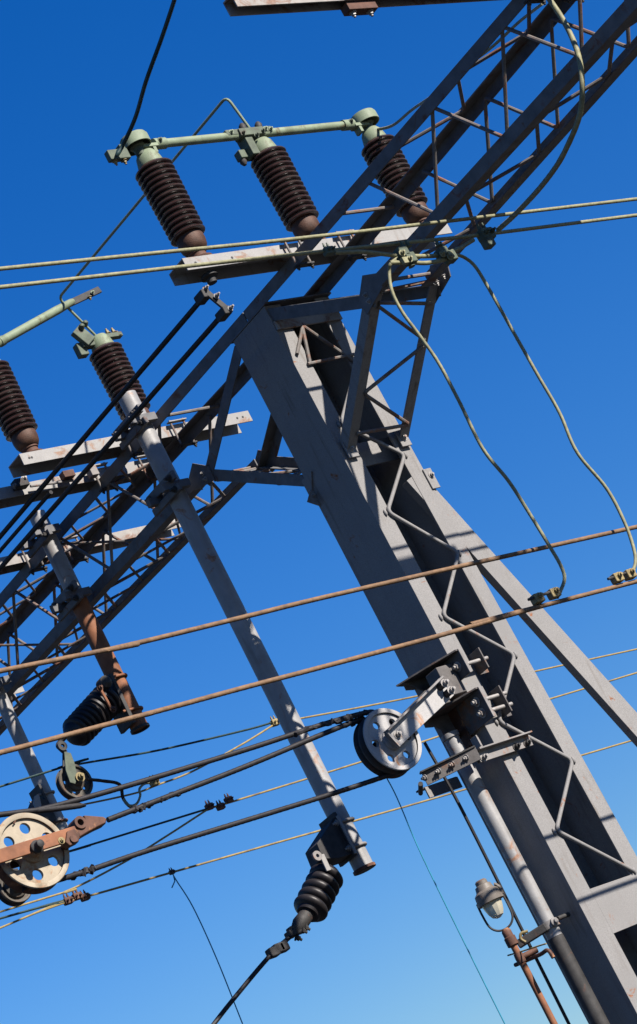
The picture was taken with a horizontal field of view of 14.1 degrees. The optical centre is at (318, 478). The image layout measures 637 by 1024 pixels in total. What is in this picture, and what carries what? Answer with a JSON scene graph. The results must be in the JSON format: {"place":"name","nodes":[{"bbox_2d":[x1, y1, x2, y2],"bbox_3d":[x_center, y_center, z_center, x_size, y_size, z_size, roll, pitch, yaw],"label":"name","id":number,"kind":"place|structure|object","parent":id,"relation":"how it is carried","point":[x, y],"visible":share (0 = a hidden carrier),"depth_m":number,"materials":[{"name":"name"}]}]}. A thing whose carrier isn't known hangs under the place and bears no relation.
{"place":"outdoors","nodes":[
{"label":"outdoors","id":0,"kind":"place"},
{"bbox_2d":[0,868,30,906],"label":"tension pulley","id":1,"kind":"object","parent":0,"point":[9,896],"visible":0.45,"depth_m":13.23,"materials":[{"name":"metal"}]},
{"bbox_2d":[0,740,631,919],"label":"catenary wire","id":2,"kind":"object","parent":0,"point":[76,896],"visible":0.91,"depth_m":17.10,"materials":[{"name":"metal"}]},
{"bbox_2d":[0,901,64,928],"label":"stay wire","id":3,"kind":"object","parent":2,"relation":"attached to","point":[34,913],"visible":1,"depth_m":16.37,"materials":[{"name":"beige metal"}]},
{"bbox_2d":[0,809,207,912],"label":"stay wire","id":4,"kind":"object","parent":2,"relation":"attached to","point":[105,872],"visible":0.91,"depth_m":16.74,"materials":[{"name":"beige metal"}]},
{"bbox_2d":[171,874,242,1023],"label":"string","id":5,"kind":"object","parent":2,"relation":"hanging from","point":[209,943],"visible":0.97,"depth_m":16.94,"materials":[{"name":"black metal"}]},
{"bbox_2d":[0,568,636,755],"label":"contact wire","id":6,"kind":"object","parent":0,"point":[537,599],"visible":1,"depth_m":12.51,"materials":[{"name":"metal"}]},
{"bbox_2d":[0,525,636,673],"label":"contact wire","id":7,"kind":"object","parent":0,"point":[133,644],"visible":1,"depth_m":12.58,"materials":[{"name":"metal"}]},
{"bbox_2d":[0,213,636,288],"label":"feeder wire","id":8,"kind":"object","parent":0,"point":[485,235],"visible":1,"depth_m":13.87,"materials":[{"name":"green metal"}]},
{"bbox_2d":[334,238,474,268],"bbox_3d":[0.532,-1.250,14.187,1.033,0.202,0.110,-12,-23,-40],"label":"jumper cable","id":9,"kind":"object","parent":8,"relation":"attached to","point":[440,254],"visible":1,"depth_m":14.16,"materials":[{"name":"green metal"}]},
{"bbox_2d":[387,257,565,598],"bbox_3d":[0.837,-0.296,13.753,0.161,2.129,0.054,-12,-23,-40],"label":"dropper wire","id":10,"kind":"object","parent":9,"relation":"hanging from","point":[480,444],"visible":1,"depth_m":13.73,"materials":[{"name":"green metal"}]},
{"bbox_2d":[456,253,636,568],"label":"dropper wire","id":11,"kind":"object","parent":9,"relation":"hanging from","point":[554,403],"visible":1,"depth_m":14.17,"materials":[{"name":"green metal"}]},
{"bbox_2d":[0,648,636,787],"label":"catenary wire","id":12,"kind":"object","parent":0,"point":[274,721],"visible":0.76,"depth_m":17.92,"materials":[{"name":"metal"}]},
{"bbox_2d":[83,725,272,804],"bbox_3d":[-1.059,1.982,17.471,2.103,0.197,0.014,-12,-23,-40],"label":"stay wire","id":13,"kind":"object","parent":12,"relation":"attached to","point":[236,747],"visible":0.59,"depth_m":17.49,"materials":[{"name":"grey metal"}]},
{"bbox_2d":[0,0,636,1023],"label":"sky","id":14,"kind":"structure","parent":0,"point":[388,949],"materials":[{"name":"blue"}]},
{"bbox_2d":[13,672,636,868],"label":"catenary wire","id":15,"kind":"object","parent":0,"point":[220,805],"visible":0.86,"depth_m":17.57,"materials":[{"name":"brown metal"}]},
{"label":"ground","id":16,"kind":"structure","parent":0,"visible":0},
{"bbox_2d":[189,265,636,1023],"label":"gantry mast","id":17,"kind":"object","parent":16,"relation":"on","point":[367,481],"visible":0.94,"depth_m":15.59,"materials":[{"name":"grey metal"}]},
{"bbox_2d":[0,313,259,734],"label":"lattice girder","id":18,"kind":"object","parent":17,"relation":"on","point":[146,537],"visible":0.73,"depth_m":17.85,"materials":[{"name":"metal"}]},
{"bbox_2d":[12,686,24,698],"bbox_3d":[-3.414,1.949,20.346,2.560,0.085,0.150,-12,-23,-40],"label":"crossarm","id":19,"kind":"object","parent":18,"relation":"attached to","point":[19,690],"visible":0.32,"depth_m":21.09,"materials":[{"name":"metal"}]},
{"bbox_2d":[0,675,67,829],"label":"drop pipe","id":20,"kind":"object","parent":18,"relation":"attached to","point":[19,737],"visible":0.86,"depth_m":18.47,"materials":[{"name":"grey metal"}]},
{"bbox_2d":[28,784,67,823],"bbox_3d":[-1.963,2.333,18.299,0.304,0.310,0.180,-12,-23,-40],"label":"end bracket","id":21,"kind":"object","parent":20,"relation":"attached to","point":[37,793],"visible":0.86,"depth_m":18.25,"materials":[{"name":"metal"}]},
{"bbox_2d":[0,455,156,508],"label":"crossarm","id":22,"kind":"object","parent":18,"relation":"attached to","point":[21,490],"visible":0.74,"depth_m":17.38,"materials":[{"name":"metal"}]},
{"bbox_2d":[0,490,52,552],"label":"operating rod","id":23,"kind":"object","parent":22,"relation":"attached to","point":[27,519],"visible":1,"depth_m":17.13,"materials":[{"name":"black metal"}]},
{"bbox_2d":[21,510,149,734],"bbox_3d":[-1.617,0.979,17.646,0.235,1.715,0.344,-12,-23,-40],"label":"drop pipe","id":24,"kind":"object","parent":18,"relation":"attached to","point":[74,594],"visible":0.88,"depth_m":17.65,"materials":[{"name":"brown metal"}]},
{"bbox_2d":[96,673,142,733],"bbox_3d":[-1.375,1.512,17.396,0.204,0.380,0.398,-36,-19,25],"label":"end bracket","id":25,"kind":"object","parent":24,"relation":"attached to","point":[103,682],"visible":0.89,"depth_m":17.36,"materials":[{"name":"metal"}]},
{"bbox_2d":[56,687,121,754],"bbox_3d":[-1.565,1.609,17.226,0.599,0.393,0.236,-12,-23,-40],"label":"strain insulator","id":26,"kind":"object","parent":25,"relation":"hanging from","point":[92,709],"visible":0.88,"depth_m":17.16,"materials":[{"name":"ceramic"}]},
{"bbox_2d":[56,752,92,798],"bbox_3d":[-1.606,1.929,16.896,0.250,0.355,0.181,-12,-23,-40],"label":"tension pulley","id":27,"kind":"object","parent":26,"relation":"hanging from","point":[72,774],"visible":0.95,"depth_m":16.86,"materials":[{"name":"metal"}]},
{"bbox_2d":[86,778,131,807],"bbox_3d":[-1.352,2.091,17.028,0.098,0.285,0.434,-39,-21,32],"label":"tension cable","id":28,"kind":"object","parent":27,"relation":"attached to","point":[106,781],"visible":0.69,"depth_m":17.03,"materials":[{"name":"black metal"}]},
{"bbox_2d":[123,779,159,806],"bbox_3d":[-1.179,2.086,17.229,0.374,0.195,0.083,-7,-26,-48],"label":"dropper hook","id":29,"kind":"object","parent":28,"relation":"attached to","point":[154,783],"visible":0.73,"depth_m":17.19,"materials":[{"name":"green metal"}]},
{"bbox_2d":[0,519,180,574],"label":"crossarm","id":30,"kind":"object","parent":18,"relation":"attached to","point":[18,561],"visible":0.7,"depth_m":18.60,"materials":[{"name":"metal"}]},
{"bbox_2d":[8,411,252,477],"bbox_3d":[-1.204,-0.209,17.332,1.940,0.229,0.220,-12,-23,-40],"label":"crossarm","id":31,"kind":"object","parent":18,"relation":"attached to","point":[36,462],"visible":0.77,"depth_m":17.13,"materials":[{"name":"metal"}]},
{"bbox_2d":[0,360,41,452],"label":"post insulator","id":32,"kind":"object","parent":31,"relation":"on","point":[18,425],"visible":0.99,"depth_m":16.86,"materials":[{"name":"ceramic"}]},
{"bbox_2d":[0,286,101,346],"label":"switch blade","id":33,"kind":"object","parent":32,"relation":"attached to","point":[29,325],"visible":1,"depth_m":17.43,"materials":[{"name":"metal"}]},
{"bbox_2d":[71,320,150,427],"bbox_3d":[-1.375,-0.682,17.573,0.378,0.904,0.247,6,-37,-60],"label":"post insulator","id":34,"kind":"object","parent":31,"relation":"on","point":[111,364],"visible":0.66,"depth_m":17.55,"materials":[{"name":"ceramic"}]},
{"bbox_2d":[59,98,249,335],"bbox_3d":[-1.086,-1.669,16.886,0.216,0.347,2.297,-12,-23,-40],"label":"link rod","id":35,"kind":"object","parent":34,"relation":"attached to","point":[143,196],"visible":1,"depth_m":16.93,"materials":[{"name":"metal"}]},
{"bbox_2d":[111,390,375,875],"bbox_3d":[-0.519,0.940,16.374,0.241,3.500,0.352,-12,-23,-40],"label":"drop pipe","id":36,"kind":"object","parent":18,"relation":"attached to","point":[172,486],"visible":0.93,"depth_m":16.42,"materials":[{"name":"grey metal"}]},
{"bbox_2d":[305,812,366,871],"bbox_3d":[0.078,2.246,15.832,0.496,0.340,0.208,-12,-23,-40],"label":"end bracket","id":37,"kind":"object","parent":36,"relation":"attached to","point":[332,844],"visible":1,"depth_m":15.79,"materials":[{"name":"metal"}]},
{"bbox_2d":[265,863,342,958],"bbox_3d":[-0.108,2.580,15.479,0.728,0.441,0.219,-12,-23,-40],"label":"strain insulator","id":38,"kind":"object","parent":37,"relation":"hanging from","point":[315,898],"visible":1,"depth_m":15.48,"materials":[{"name":"ceramic"}]},
{"bbox_2d":[211,936,292,1023],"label":"strain wire","id":39,"kind":"object","parent":38,"relation":"attached to","point":[249,979],"visible":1,"depth_m":14.96,"materials":[{"name":"black metal"}]},
{"bbox_2d":[243,0,636,320],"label":"lattice girder","id":40,"kind":"object","parent":17,"relation":"on","point":[606,35],"visible":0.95,"depth_m":14.55,"materials":[{"name":"metal"}]},
{"bbox_2d":[169,224,451,321],"bbox_3d":[0.053,-1.282,15.861,2.180,0.403,0.250,-12,-23,-40],"label":"crossarm","id":41,"kind":"object","parent":40,"relation":"attached to","point":[211,275],"visible":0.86,"depth_m":15.59,"materials":[{"name":"metal"}]},
{"bbox_2d":[0,302,198,539],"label":"operating rod","id":42,"kind":"object","parent":41,"relation":"attached to","point":[114,402],"visible":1,"depth_m":16.24,"materials":[{"name":"black metal"}]},
{"bbox_2d":[0,318,218,571],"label":"operating rod","id":43,"kind":"object","parent":41,"relation":"attached to","point":[127,423],"visible":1,"depth_m":16.25,"materials":[{"name":"black metal"}]},
{"bbox_2d":[104,129,211,257],"bbox_3d":[-0.975,-1.663,15.407,0.454,0.915,0.248,-12,-23,-40],"label":"post insulator","id":44,"kind":"object","parent":41,"relation":"on","point":[161,185],"visible":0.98,"depth_m":15.38,"materials":[{"name":"brown ceramic"}]},
{"bbox_2d":[115,0,176,156],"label":"lead cable","id":45,"kind":"object","parent":44,"relation":"attached to","point":[146,80],"visible":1,"depth_m":14.90,"materials":[{"name":"black metal"}]},
{"bbox_2d":[234,121,325,241],"bbox_3d":[-0.251,-1.824,16.037,0.327,0.924,0.248,-12,-23,-40],"label":"post insulator","id":46,"kind":"object","parent":41,"relation":"on","point":[278,176],"visible":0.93,"depth_m":15.99,"materials":[{"name":"ceramic"}]},
{"bbox_2d":[143,118,368,151],"bbox_3d":[-0.377,-2.150,16.147,1.860,0.112,0.092,-12,-23,-40],"label":"bus tube","id":47,"kind":"object","parent":46,"relation":"attached to","point":[161,143],"visible":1,"depth_m":16.19,"materials":[{"name":"metal"}]},
{"bbox_2d":[351,108,429,223],"bbox_3d":[0.482,-1.979,16.669,0.248,0.915,0.248,-12,-23,-40],"label":"post insulator","id":48,"kind":"object","parent":41,"relation":"on","point":[393,172],"visible":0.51,"depth_m":16.60,"materials":[{"name":"ceramic"}]},
{"bbox_2d":[377,3,543,130],"bbox_3d":[0.747,-2.426,15.489,0.170,0.854,2.568,-21,-19,-21],"label":"link rod","id":49,"kind":"object","parent":48,"relation":"attached to","point":[533,10],"visible":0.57,"depth_m":14.90,"materials":[{"name":"green metal"}]},
{"bbox_2d":[0,197,636,270],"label":"feeder wire","id":50,"kind":"object","parent":40,"relation":"attached to","point":[130,255],"visible":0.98,"depth_m":13.81,"materials":[{"name":"green metal"}]},
{"bbox_2d":[223,0,584,17],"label":"crossarm","id":51,"kind":"object","parent":40,"relation":"attached to","point":[354,8],"visible":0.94,"depth_m":13.05,"materials":[{"name":"metal"}]},
{"bbox_2d":[496,0,584,231],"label":"loop cable","id":52,"kind":"object","parent":40,"relation":"hanging from","point":[552,171],"visible":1,"depth_m":13.65,"materials":[{"name":"green metal"}]},
{"bbox_2d":[396,647,512,748],"bbox_3d":[0.800,1.312,15.103,0.535,0.505,0.443,-32,-18,15],"label":"wheel bracket","id":53,"kind":"object","parent":17,"relation":"attached to","point":[468,714],"visible":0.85,"depth_m":15.09,"materials":[{"name":"metal"}]},
{"bbox_2d":[353,676,455,778],"bbox_3d":[0.536,1.407,14.599,0.731,0.444,0.247,-12,-23,-40],"label":"tension pulley","id":54,"kind":"object","parent":53,"relation":"attached to","point":[394,736],"visible":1,"depth_m":14.50,"materials":[{"name":"metal"}]},
{"bbox_2d":[0,709,373,817],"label":"tension cable","id":55,"kind":"object","parent":54,"relation":"attached to","point":[71,804],"visible":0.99,"depth_m":13.70,"materials":[{"name":"black metal"}]},
{"bbox_2d":[21,771,403,891],"bbox_3d":[-0.523,1.842,13.640,2.625,0.067,0.100,-12,-23,-41],"label":"tension cable","id":56,"kind":"object","parent":54,"relation":"attached to","point":[91,869],"visible":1,"depth_m":13.65,"materials":[{"name":"black metal"}]},
{"bbox_2d":[0,813,79,893],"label":"tension pulley","id":57,"kind":"object","parent":56,"relation":"attached to","point":[31,851],"visible":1,"depth_m":12.83,"materials":[{"name":"metal"}]},
{"bbox_2d":[58,816,105,849],"bbox_3d":[-1.209,1.779,13.042,0.390,0.154,0.200,-12,-23,-40],"label":"cable shackle","id":58,"kind":"object","parent":57,"relation":"attached to","point":[85,825],"visible":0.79,"depth_m":13.10,"materials":[{"name":"brown metal"}]},
{"bbox_2d":[106,716,364,822],"bbox_3d":[-0.402,1.556,13.974,1.919,0.156,0.053,-13,-23,-40],"label":"tension cable","id":59,"kind":"object","parent":54,"relation":"attached to","point":[140,808],"visible":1,"depth_m":13.89,"materials":[{"name":"black metal"}]},
{"bbox_2d":[387,778,504,1023],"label":"string","id":60,"kind":"object","parent":54,"relation":"hanging from","point":[444,902],"visible":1,"depth_m":14.27,"materials":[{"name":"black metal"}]},
{"bbox_2d":[423,742,570,1023],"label":"black rod","id":61,"kind":"object","parent":53,"relation":"hanging from","point":[499,883],"visible":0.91,"depth_m":14.85,"materials":[{"name":"black metal"}]},
{"bbox_2d":[416,731,532,797],"bbox_3d":[0.812,1.675,15.024,0.797,0.165,0.555,-12,-23,-40],"label":"pipe yoke","id":62,"kind":"object","parent":17,"relation":"attached to","point":[478,752],"visible":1,"depth_m":14.87,"materials":[{"name":"metal"}]},
{"bbox_2d":[441,729,609,1023],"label":"mast pipe","id":63,"kind":"object","parent":17,"relation":"attached to","point":[554,935],"visible":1,"depth_m":14.77,"materials":[{"name":"grey metal"}]},
{"bbox_2d":[517,912,569,947],"bbox_3d":[1.306,2.557,14.714,0.407,0.082,0.147,-26,-17,-6],"label":"pipe clamp","id":64,"kind":"object","parent":63,"relation":"attached to","point":[534,934],"visible":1,"depth_m":14.66,"materials":[{"name":"metal"}]},
{"bbox_2d":[475,878,557,1023],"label":"yard lamp","id":65,"kind":"object","parent":16,"relation":"on","point":[488,897],"visible":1,"depth_m":14.67,"materials":[{"name":"metal"}]},
{"bbox_2d":[507,943,546,955],"bbox_3d":[1.178,2.662,14.576,0.009,0.076,0.336,-12,-23,-40],"label":"stay wire","id":66,"kind":"object","parent":65,"relation":"attached to","point":[528,949],"visible":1,"depth_m":14.55,"materials":[{"name":"grey metal"}]},
{"bbox_2d":[514,948,554,966],"bbox_3d":[1.223,2.730,14.618,0.024,0.101,0.331,-12,-23,-40],"label":"bent bar","id":67,"kind":"object","parent":65,"relation":"attached to","point":[542,953],"visible":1,"depth_m":14.56,"materials":[{"name":"metal"}]}
]}

